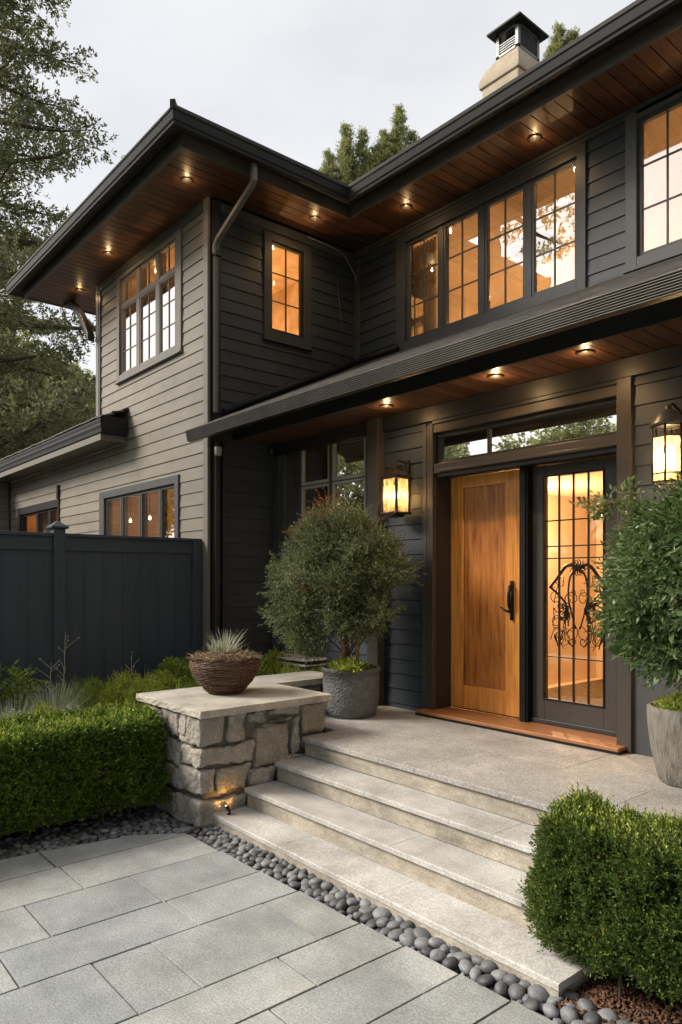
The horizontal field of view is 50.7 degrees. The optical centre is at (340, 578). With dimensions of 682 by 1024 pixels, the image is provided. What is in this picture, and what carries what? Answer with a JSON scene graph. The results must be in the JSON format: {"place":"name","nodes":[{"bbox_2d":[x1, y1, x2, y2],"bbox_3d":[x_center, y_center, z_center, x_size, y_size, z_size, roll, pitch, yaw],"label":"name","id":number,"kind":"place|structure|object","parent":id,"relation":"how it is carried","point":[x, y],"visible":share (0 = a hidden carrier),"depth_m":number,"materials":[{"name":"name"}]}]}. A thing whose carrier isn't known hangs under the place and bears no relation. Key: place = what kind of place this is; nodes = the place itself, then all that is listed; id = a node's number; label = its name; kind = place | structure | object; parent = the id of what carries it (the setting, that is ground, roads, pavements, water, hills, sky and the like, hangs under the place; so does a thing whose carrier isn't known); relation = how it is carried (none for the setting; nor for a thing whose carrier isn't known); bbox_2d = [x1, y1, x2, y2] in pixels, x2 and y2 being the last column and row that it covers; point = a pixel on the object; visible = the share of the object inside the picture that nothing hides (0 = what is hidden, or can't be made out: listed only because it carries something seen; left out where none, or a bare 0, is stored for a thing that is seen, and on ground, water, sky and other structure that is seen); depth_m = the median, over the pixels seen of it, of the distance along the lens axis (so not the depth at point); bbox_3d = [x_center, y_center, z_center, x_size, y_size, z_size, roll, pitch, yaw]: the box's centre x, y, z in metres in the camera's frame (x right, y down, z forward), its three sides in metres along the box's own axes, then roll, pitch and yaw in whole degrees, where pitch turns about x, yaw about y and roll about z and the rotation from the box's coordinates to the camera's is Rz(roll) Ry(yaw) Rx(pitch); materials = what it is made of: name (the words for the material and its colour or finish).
{"place":"outdoors","nodes":[
{"label":"outdoors","id":0,"kind":"place"},
{"bbox_2d":[16,677,93,712],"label":"silver grass","id":1,"kind":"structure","parent":0,"point":[53,698],"depth_m":6.35,"materials":[{"name":"green plant"}]},
{"bbox_2d":[36,671,112,708],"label":"green grass","id":2,"kind":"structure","parent":0,"point":[80,692],"depth_m":6.71,"materials":[{"name":"green plant"}]},
{"bbox_2d":[0,833,556,1023],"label":"patio","id":3,"kind":"structure","parent":0,"point":[217,931],"depth_m":3.53,"materials":[{"name":"stone"}]},
{"bbox_2d":[0,0,635,392],"label":"sky","id":4,"kind":"structure","parent":0,"point":[283,76],"materials":[{"name":"white"}]},
{"bbox_2d":[51,797,609,1019],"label":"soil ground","id":5,"kind":"structure","parent":0,"point":[508,998],"depth_m":4.74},
{"bbox_2d":[0,804,154,853],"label":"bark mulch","id":6,"kind":"object","parent":5,"relation":"on","point":[18,834],"visible":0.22,"depth_m":5.41,"materials":[{"name":"wood"}]},
{"bbox_2d":[0,698,170,839],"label":"hedge","id":7,"kind":"object","parent":5,"relation":"on","point":[59,767],"visible":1,"depth_m":5.20,"materials":[{"name":"green plant"}]},
{"bbox_2d":[136,671,331,828],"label":"stone pier","id":8,"kind":"structure","parent":5,"relation":"on","point":[223,751],"depth_m":5.58,"materials":[{"name":"stone"}]},
{"bbox_2d":[186,628,262,694],"bbox_3d":[-0.983,0.688,6.093,0.671,0.550,0.683,0,0,-40],"label":"wicker bowl","id":9,"kind":"object","parent":8,"relation":"on","point":[226,670],"visible":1,"depth_m":5.89,"materials":[{"name":"wicker"}]},
{"bbox_2d":[0,807,565,1023],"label":"pebbles","id":10,"kind":"object","parent":5,"relation":"on","point":[167,820],"visible":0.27,"depth_m":5.24,"materials":[{"name":"stone"}]},
{"bbox_2d":[289,881,299,888],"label":"river stone","id":11,"kind":"object","parent":10,"relation":"on","point":[294,884],"visible":1,"depth_m":4.31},
{"bbox_2d":[321,882,333,891],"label":"river stone","id":12,"kind":"object","parent":10,"relation":"on","point":[327,886],"visible":0.91,"depth_m":4.25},
{"bbox_2d":[324,894,334,902],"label":"river stone","id":13,"kind":"object","parent":10,"relation":"on","point":[328,898],"visible":0.83,"depth_m":4.11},
{"bbox_2d":[335,899,346,910],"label":"river stone","id":14,"kind":"object","parent":10,"relation":"on","point":[341,904],"visible":0.94,"depth_m":4.02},
{"bbox_2d":[335,892,346,899],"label":"river stone","id":15,"kind":"object","parent":10,"relation":"on","point":[340,895],"visible":0.83,"depth_m":4.11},
{"bbox_2d":[346,897,357,906],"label":"river stone","id":16,"kind":"object","parent":10,"relation":"on","point":[351,901],"visible":0.91,"depth_m":4.04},
{"bbox_2d":[347,906,359,914],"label":"river stone","id":17,"kind":"object","parent":10,"relation":"on","point":[351,909],"visible":0.78,"depth_m":3.96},
{"bbox_2d":[360,898,371,906],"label":"river stone","id":18,"kind":"object","parent":10,"relation":"on","point":[365,902],"visible":0.7,"depth_m":4.01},
{"bbox_2d":[359,906,373,913],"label":"river stone","id":19,"kind":"object","parent":10,"relation":"on","point":[364,909],"visible":0.71,"depth_m":3.94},
{"bbox_2d":[360,912,373,923],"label":"river stone","id":20,"kind":"object","parent":10,"relation":"on","point":[365,917],"visible":0.87,"depth_m":3.88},
{"bbox_2d":[366,919,376,929],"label":"river stone","id":21,"kind":"object","parent":10,"relation":"on","point":[370,923],"visible":0.88,"depth_m":3.82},
{"bbox_2d":[372,907,390,919],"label":"river stone","id":22,"kind":"object","parent":10,"relation":"on","point":[379,912],"visible":0.83,"depth_m":3.88,"materials":[{"name":"stone"}]},
{"bbox_2d":[376,917,389,928],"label":"river stone","id":23,"kind":"object","parent":10,"relation":"on","point":[382,922],"visible":0.79,"depth_m":3.80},
{"bbox_2d":[379,927,391,936],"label":"river stone","id":24,"kind":"object","parent":10,"relation":"on","point":[385,931],"visible":0.77,"depth_m":3.73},
{"bbox_2d":[386,921,400,929],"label":"river stone","id":25,"kind":"object","parent":10,"relation":"on","point":[392,925],"visible":0.62,"depth_m":3.76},
{"bbox_2d":[387,929,403,941],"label":"river stone","id":26,"kind":"object","parent":10,"relation":"on","point":[394,934],"visible":0.81,"depth_m":3.69,"materials":[{"name":"stone"}]},
{"bbox_2d":[399,933,415,947],"bbox_3d":[0.341,1.837,3.650,0.086,0.062,0.104,14,-6,-21],"label":"river stone","id":27,"kind":"object","parent":10,"relation":"on","point":[407,939],"visible":0.87,"depth_m":3.62,"materials":[{"name":"stone"}]},
{"bbox_2d":[400,920,414,930],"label":"river stone","id":28,"kind":"object","parent":10,"relation":"on","point":[404,925],"visible":0.72,"depth_m":3.74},
{"bbox_2d":[413,927,430,938],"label":"river stone","id":29,"kind":"object","parent":10,"relation":"on","point":[420,932],"visible":0.65,"depth_m":3.67,"materials":[{"name":"stone"}]},
{"bbox_2d":[414,937,430,949],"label":"river stone","id":30,"kind":"object","parent":10,"relation":"on","point":[420,943],"visible":0.78,"depth_m":3.59,"materials":[{"name":"stone"}]},
{"bbox_2d":[421,946,432,956],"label":"river stone","id":31,"kind":"object","parent":10,"relation":"on","point":[426,950],"visible":0.78,"depth_m":3.53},
{"bbox_2d":[428,937,445,948],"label":"river stone","id":32,"kind":"object","parent":10,"relation":"on","point":[435,942],"visible":0.84,"depth_m":3.57,"materials":[{"name":"stone"}]},
{"bbox_2d":[430,949,445,962],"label":"river stone","id":33,"kind":"object","parent":10,"relation":"on","point":[438,955],"visible":0.92,"depth_m":3.48,"materials":[{"name":"stone"}]},
{"bbox_2d":[442,956,458,970],"bbox_3d":[0.525,1.839,3.433,0.084,0.062,0.067,1,-18,-13],"label":"river stone","id":34,"kind":"object","parent":10,"relation":"on","point":[451,963],"visible":0.91,"depth_m":3.41,"materials":[{"name":"stone"}]},
{"bbox_2d":[453,952,471,961],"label":"river stone","id":35,"kind":"object","parent":10,"relation":"on","point":[459,956],"visible":0.68,"depth_m":3.44,"materials":[{"name":"stone"}]},
{"bbox_2d":[459,959,473,975],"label":"river stone","id":36,"kind":"object","parent":10,"relation":"on","point":[466,966],"visible":0.91,"depth_m":3.37,"materials":[{"name":"stone"}]},
{"bbox_2d":[469,967,481,981],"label":"river stone","id":37,"kind":"object","parent":10,"relation":"on","point":[475,973],"visible":0.88,"depth_m":3.32,"materials":[{"name":"stone"}]},
{"bbox_2d":[471,955,483,965],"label":"river stone","id":38,"kind":"object","parent":10,"relation":"on","point":[477,960],"visible":0.74,"depth_m":3.41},
{"bbox_2d":[477,974,493,986],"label":"river stone","id":39,"kind":"object","parent":10,"relation":"on","point":[485,980],"visible":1,"depth_m":3.25,"materials":[{"name":"stone"}]},
{"bbox_2d":[480,959,497,973],"bbox_3d":[0.699,1.823,3.373,0.094,0.064,0.083,7,-7,-12],"label":"river stone","id":40,"kind":"object","parent":10,"relation":"on","point":[488,966],"visible":0.77,"depth_m":3.35,"materials":[{"name":"stone"}]},
{"bbox_2d":[491,969,507,982],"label":"river stone","id":41,"kind":"object","parent":10,"relation":"on","point":[498,974],"visible":0.64,"depth_m":3.28,"materials":[{"name":"stone"}]},
{"bbox_2d":[494,980,507,996],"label":"river stone","id":42,"kind":"object","parent":10,"relation":"on","point":[501,987],"visible":0.94,"depth_m":3.20,"materials":[{"name":"stone"}]},
{"bbox_2d":[503,973,519,988],"bbox_3d":[0.769,1.822,3.253,0.069,0.064,0.086,11,-23,-29],"label":"river stone","id":43,"kind":"object","parent":10,"relation":"on","point":[509,979],"visible":0.7,"depth_m":3.23,"materials":[{"name":"stone"}]},
{"bbox_2d":[508,983,524,1000],"bbox_3d":[0.780,1.831,3.187,0.074,0.056,0.089,-17,11,3],"label":"river stone","id":44,"kind":"object","parent":10,"relation":"on","point":[516,991],"visible":0.98,"depth_m":3.17,"materials":[{"name":"stone"}]},
{"bbox_2d":[518,979,530,992],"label":"river stone","id":45,"kind":"object","parent":10,"relation":"on","point":[525,983],"visible":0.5,"depth_m":3.21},
{"bbox_2d":[523,998,539,1011],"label":"river stone","id":46,"kind":"object","parent":10,"relation":"on","point":[532,1004],"visible":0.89,"depth_m":3.08,"materials":[{"name":"stone"}]},
{"bbox_2d":[528,984,548,1003],"bbox_3d":[0.866,1.828,3.153,0.099,0.066,0.087,20,31,33],"label":"river stone","id":47,"kind":"object","parent":10,"relation":"on","point":[539,993],"visible":0.77,"depth_m":3.13,"materials":[{"name":"stone"}]},
{"bbox_2d":[543,1003,559,1018],"bbox_3d":[0.889,1.832,3.047,0.060,0.053,0.088,-10,-7,-15],"label":"river stone","id":48,"kind":"object","parent":10,"relation":"on","point":[550,1011],"visible":1,"depth_m":3.02,"materials":[{"name":"stone"}]},
{"bbox_2d":[546,996,563,1006],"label":"river stone","id":49,"kind":"object","parent":10,"relation":"on","point":[550,999],"visible":0.75,"depth_m":3.10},
{"bbox_2d":[560,1006,579,1023],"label":"river stone","id":50,"kind":"object","parent":10,"relation":"on","point":[568,1014],"visible":0.94,"depth_m":2.98,"materials":[{"name":"stone"}]},
{"bbox_2d":[212,742,595,1007],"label":"entry steps","id":51,"kind":"structure","parent":5,"relation":"on","point":[466,901],"depth_m":4.33,"materials":[{"name":"stone"}]},
{"bbox_2d":[322,730,536,826],"bbox_3d":[2.519,1.609,3.712,1.480,0.563,8.420,0,0,-40],"label":"porch base","id":52,"kind":"object","parent":5,"relation":"on","point":[413,788],"depth_m":5.58,"materials":[{"name":"stone"}]},
{"bbox_2d":[302,705,681,819],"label":"porch floor","id":53,"kind":"structure","parent":52,"relation":"on","point":[532,772],"depth_m":5.10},
{"bbox_2d":[322,664,380,718],"bbox_3d":[0.097,1.059,6.797,0.560,0.458,0.560,0,0,-40],"label":"grey planter","id":54,"kind":"object","parent":53,"relation":"on","point":[355,696],"visible":0.81,"depth_m":6.57,"materials":[{"name":"concrete"}]},
{"bbox_2d":[254,484,427,666],"bbox_3d":[-0.014,-0.006,6.799,1.131,1.795,1.726,0,0,-75],"label":"potted shrub","id":55,"kind":"object","parent":54,"relation":"in","point":[343,544],"visible":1,"depth_m":6.60,"materials":[{"name":"green plant"}]},
{"bbox_2d":[327,655,369,673],"bbox_3d":[0.070,0.810,6.666,0.404,0.204,0.415,0,0,8],"label":"underplanting","id":56,"kind":"object","parent":54,"relation":"in","point":[346,664],"visible":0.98,"depth_m":6.57,"materials":[{"name":"green plant"}]},
{"bbox_2d":[646,701,681,787],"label":"bark planter","id":57,"kind":"object","parent":53,"relation":"on","point":[665,730],"visible":0.88,"depth_m":4.43,"materials":[{"name":"concrete"}]},
{"bbox_2d":[568,470,681,692],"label":"leafy shrub","id":58,"kind":"object","parent":57,"relation":"in","point":[642,580],"visible":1,"depth_m":4.20,"materials":[{"name":"green plant"}]},
{"bbox_2d":[648,690,681,710],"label":"underplanting","id":59,"kind":"object","parent":57,"relation":"in","point":[673,701],"visible":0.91,"depth_m":4.51,"materials":[{"name":"green plant"}]},
{"bbox_2d":[512,782,681,1008],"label":"hedge","id":60,"kind":"object","parent":5,"relation":"on","point":[604,879],"visible":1,"depth_m":3.11,"materials":[{"name":"green plant"}]},
{"bbox_2d":[554,970,681,1023],"bbox_3d":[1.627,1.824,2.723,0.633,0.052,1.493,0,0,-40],"label":"bark mulch","id":61,"kind":"object","parent":5,"relation":"on","point":[637,998],"visible":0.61,"depth_m":3.08,"materials":[{"name":"wood"}]},
{"bbox_2d":[562,990,581,1000],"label":"river stone","id":62,"kind":"object","parent":61,"relation":"on","point":[571,995],"visible":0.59,"depth_m":3.11,"materials":[{"name":"stone"}]},
{"bbox_2d":[577,998,595,1011],"bbox_3d":[1.044,1.825,3.054,0.081,0.062,0.093,17,-4,9],"label":"river stone","id":63,"kind":"object","parent":61,"relation":"on","point":[585,1004],"visible":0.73,"depth_m":3.04,"materials":[{"name":"stone"}]},
{"bbox_2d":[583,1011,601,1023],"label":"river stone","id":64,"kind":"object","parent":61,"relation":"on","point":[591,1017],"visible":0.95,"depth_m":2.96,"materials":[{"name":"stone"}]},
{"bbox_2d":[597,1008,618,1022],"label":"river stone","id":65,"kind":"object","parent":61,"relation":"on","point":[608,1014],"visible":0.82,"depth_m":2.98,"materials":[{"name":"stone"}]},
{"label":"ground","id":66,"kind":"structure","parent":0,"visible":0},
{"bbox_2d":[0,329,36,447],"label":"bushy tree","id":67,"kind":"object","parent":66,"relation":"on","point":[16,342],"visible":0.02,"depth_m":30.57,"materials":[{"name":"green plant"}]},
{"bbox_2d":[0,251,76,458],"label":"spruce tree","id":68,"kind":"object","parent":66,"relation":"on","point":[15,346],"visible":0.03,"depth_m":27.36,"materials":[{"name":"green plant"}]},
{"bbox_2d":[0,351,95,449],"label":"bushy tree","id":69,"kind":"object","parent":66,"relation":"on","point":[75,367],"depth_m":31.38,"materials":[{"name":"green plant"}]},
{"bbox_2d":[0,0,124,458],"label":"redwood tree","id":70,"kind":"object","parent":66,"relation":"on","point":[70,402],"visible":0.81,"depth_m":21.92,"materials":[{"name":"green plant"}]},
{"bbox_2d":[315,122,362,184],"bbox_3d":[-0.126,-9.909,34.161,4.424,23.502,3.608,0,0,-17],"label":"feathery tree","id":71,"kind":"object","parent":66,"relation":"on","point":[344,160],"visible":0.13,"depth_m":33.71,"materials":[{"name":"green plant"}]},
{"bbox_2d":[0,0,681,756],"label":"house","id":72,"kind":"structure","parent":66,"relation":"on","point":[472,314],"depth_m":7.55,"materials":[{"name":"paint"}]},
{"bbox_2d":[18,499,59,532],"bbox_3d":[-5.383,-0.734,12.856,0.156,1.192,2.280,0,0,-40],"label":"window","id":73,"kind":"structure","parent":72,"relation":"in","point":[52,506],"depth_m":12.88,"materials":[{"name":"grey glass"}]},
{"bbox_2d":[43,511,56,532],"bbox_3d":[-5.300,-0.760,13.195,0.068,1.400,1.200,0,0,-40],"label":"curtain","id":74,"kind":"object","parent":72,"relation":"hanging from","point":[45,521],"depth_m":13.39,"materials":[{"name":"fabric"}]},
{"bbox_2d":[99,474,180,537],"bbox_3d":[-2.738,-0.654,9.724,0.156,1.232,2.500,0,0,-40],"label":"window","id":75,"kind":"structure","parent":72,"relation":"in","point":[151,508],"depth_m":9.58,"materials":[{"name":"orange glass"}]},
{"bbox_2d":[115,228,182,384],"bbox_3d":[-2.512,-3.489,9.457,0.156,1.502,1.940,0,0,-40],"label":"window","id":76,"kind":"structure","parent":72,"relation":"in","point":[149,299],"depth_m":9.42,"materials":[{"name":"clear glass"}]},
{"bbox_2d":[214,441,221,455],"bbox_3d":[-1.411,-1.490,8.233,0.088,0.181,0.107,0,0,-40],"label":"motion sensor","id":77,"kind":"object","parent":72,"relation":"attached to","point":[217,450],"visible":1,"depth_m":8.19,"materials":[{"name":"grey plastic"}]},
{"bbox_2d":[262,230,312,351],"bbox_3d":[-0.670,-3.559,8.961,0.745,1.322,0.101,0,0,-40],"label":"window","id":78,"kind":"structure","parent":72,"relation":"in","point":[302,341],"depth_m":8.97,"materials":[{"name":"orange glass"}]},
{"bbox_2d":[271,437,366,629],"bbox_3d":[-0.223,-0.519,8.170,0.156,2.162,1.800,0,0,-40],"label":"window","id":79,"kind":"structure","parent":72,"relation":"in","point":[342,466],"depth_m":8.26,"materials":[{"name":"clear glass"}]},
{"bbox_2d":[378,460,412,517],"bbox_3d":[0.546,-0.877,6.980,0.273,0.565,0.250,0,0,-40],"label":"wall lantern","id":80,"kind":"object","parent":72,"relation":"attached to","point":[396,474],"depth_m":6.93,"materials":[{"name":"glass"}]},
{"bbox_2d":[450,469,518,718],"bbox_3d":[1.323,0.135,6.622,0.122,2.202,0.844,0,0,-40],"label":"front door","id":81,"kind":"structure","parent":72,"relation":"in","point":[484,507],"depth_m":6.65,"materials":[{"name":"brown wood"}]},
{"bbox_2d":[395,141,586,352],"bbox_3d":[1.582,-3.549,8.078,0.156,1.462,2.670,0,0,-40],"label":"window","id":82,"kind":"structure","parent":72,"relation":"in","point":[520,244],"depth_m":7.90,"materials":[{"name":"clear glass"}]},
{"bbox_2d":[436,397,616,463],"bbox_3d":[1.531,-1.230,6.145,0.070,0.288,1.856,0,0,-40],"label":"transom window","id":83,"kind":"structure","parent":72,"relation":"in","point":[595,419],"depth_m":6.05,"materials":[{"name":"glass"}]},
{"bbox_2d":[548,679,602,704],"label":"floor","id":84,"kind":"structure","parent":72,"relation":"in","point":[596,691],"depth_m":7.83,"materials":[{"name":"wood"}]},
{"bbox_2d":[623,88,681,274],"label":"window","id":85,"kind":"structure","parent":72,"relation":"in","point":[653,135],"depth_m":6.56,"materials":[{"name":"glass"}]},
{"bbox_2d":[649,402,681,490],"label":"wall lantern","id":86,"kind":"object","parent":72,"relation":"attached to","point":[670,419],"depth_m":4.87,"materials":[{"name":"glass"}]},
{"bbox_2d":[351,125,393,180],"bbox_3d":[1.581,-9.798,34.180,4.117,23.280,3.377,0,0,-40],"label":"feathery tree","id":87,"kind":"object","parent":66,"relation":"on","point":[375,158],"visible":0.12,"depth_m":33.77,"materials":[{"name":"green plant"}]},
{"bbox_2d":[384,103,419,158],"bbox_3d":[3.026,-10.325,34.217,3.952,24.336,4.224,0,0,-40],"label":"feathery tree","id":88,"kind":"object","parent":66,"relation":"on","point":[398,139],"visible":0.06,"depth_m":33.86,"materials":[{"name":"green plant"}]},
{"bbox_2d":[540,21,579,60],"bbox_3d":[9.447,-10.725,30.035,3.537,25.135,3.479,0,0,-40],"label":"feathery tree","id":89,"kind":"object","parent":66,"relation":"on","point":[558,40],"visible":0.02,"depth_m":29.88,"materials":[{"name":"green plant"}]},
{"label":"garden bed","id":90,"kind":"structure","parent":0,"visible":0},
{"bbox_2d":[0,660,14,708],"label":"laurel shrub","id":91,"kind":"object","parent":90,"relation":"on","point":[6,691],"visible":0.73,"depth_m":6.56,"materials":[{"name":"green plant"}]},
{"bbox_2d":[0,705,26,719],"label":"variegated shrub","id":92,"kind":"object","parent":90,"relation":"on","point":[10,713],"visible":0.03,"depth_m":5.68,"materials":[{"name":"plant"}]},
{"bbox_2d":[0,698,35,715],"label":"shrub","id":93,"kind":"object","parent":90,"relation":"on","point":[15,707],"visible":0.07,"depth_m":6.40,"materials":[{"name":"green plant"}]},
{"bbox_2d":[0,658,48,709],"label":"laurel shrub","id":94,"kind":"object","parent":90,"relation":"on","point":[20,682],"visible":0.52,"depth_m":6.54,"materials":[{"name":"green plant"}]},
{"bbox_2d":[0,692,52,719],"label":"silver grass","id":95,"kind":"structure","parent":90,"relation":"on","point":[9,710],"depth_m":6.00,"materials":[{"name":"green plant"}]},
{"bbox_2d":[25,697,62,716],"bbox_3d":[-2.446,1.247,5.918,0.619,0.529,0.648,0,0,-40],"label":"shrub","id":96,"kind":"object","parent":90,"relation":"on","point":[47,706],"depth_m":5.92,"materials":[{"name":"green plant"}]},
{"bbox_2d":[70,676,125,706],"bbox_3d":[-2.375,1.208,7.096,0.749,0.527,0.719,0,0,-40],"label":"leafy perennial","id":97,"kind":"object","parent":90,"relation":"on","point":[93,683],"visible":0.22,"depth_m":6.97,"materials":[{"name":"green plant"}]},
{"bbox_2d":[0,521,201,709],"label":"fence","id":98,"kind":"object","parent":90,"relation":"on","point":[112,602],"visible":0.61,"depth_m":7.53,"materials":[{"name":"wood"}]},
{"bbox_2d":[87,667,168,710],"bbox_3d":[-1.968,1.137,6.698,0.830,0.671,0.809,0,0,8],"label":"lime shrub","id":99,"kind":"object","parent":90,"relation":"on","point":[118,689],"visible":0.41,"depth_m":6.61,"materials":[{"name":"green plant"}]},
{"bbox_2d":[136,669,185,709],"bbox_3d":[-1.767,1.151,7.055,0.664,0.561,0.661,0,0,-40],"label":"leafy perennial","id":100,"kind":"object","parent":90,"relation":"on","point":[161,674],"visible":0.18,"depth_m":6.97,"materials":[{"name":"green plant"}]},
{"bbox_2d":[135,674,194,707],"bbox_3d":[-1.609,1.151,6.758,0.782,0.466,0.770,0,0,-40],"label":"strap leaf plant","id":101,"kind":"object","parent":90,"relation":"on","point":[176,686],"visible":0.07,"depth_m":6.88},
{"bbox_2d":[148,655,200,689],"bbox_3d":[-1.645,1.096,7.435,0.964,0.592,0.879,0,0,-40],"label":"leafy perennial","id":102,"kind":"object","parent":90,"relation":"on","point":[178,667],"visible":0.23,"depth_m":7.31,"materials":[{"name":"green plant"}]},
{"bbox_2d":[172,670,199,687],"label":"strap leaf plant","id":103,"kind":"object","parent":90,"relation":"on","point":[195,683],"visible":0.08,"depth_m":7.08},
{"bbox_2d":[247,651,273,675],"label":"leafy perennial","id":104,"kind":"object","parent":90,"relation":"on","point":[262,664],"visible":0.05,"depth_m":7.69,"materials":[{"name":"green plant"}]},
{"bbox_2d":[259,650,294,674],"bbox_3d":[-0.736,1.020,7.930,0.791,0.491,0.810,0,0,-40],"label":"arching plant","id":105,"kind":"object","parent":90,"relation":"on","point":[278,667],"visible":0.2,"depth_m":7.78,"materials":[{"name":"green plant"}]},
{"bbox_2d":[263,647,291,669],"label":"yellow green shrub","id":106,"kind":"object","parent":90,"relation":"on","point":[274,654],"visible":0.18,"depth_m":8.08,"materials":[{"name":"green plant"}]},
{"bbox_2d":[258,659,300,675],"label":"arching plant","id":107,"kind":"object","parent":90,"relation":"on","point":[277,672],"visible":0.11,"depth_m":7.64,"materials":[{"name":"green plant"}]},
{"bbox_2d":[266,653,328,671],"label":"stacked flagstones","id":108,"kind":"object","parent":90,"relation":"on","point":[299,662],"visible":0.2,"depth_m":7.93,"materials":[{"name":"stone"}]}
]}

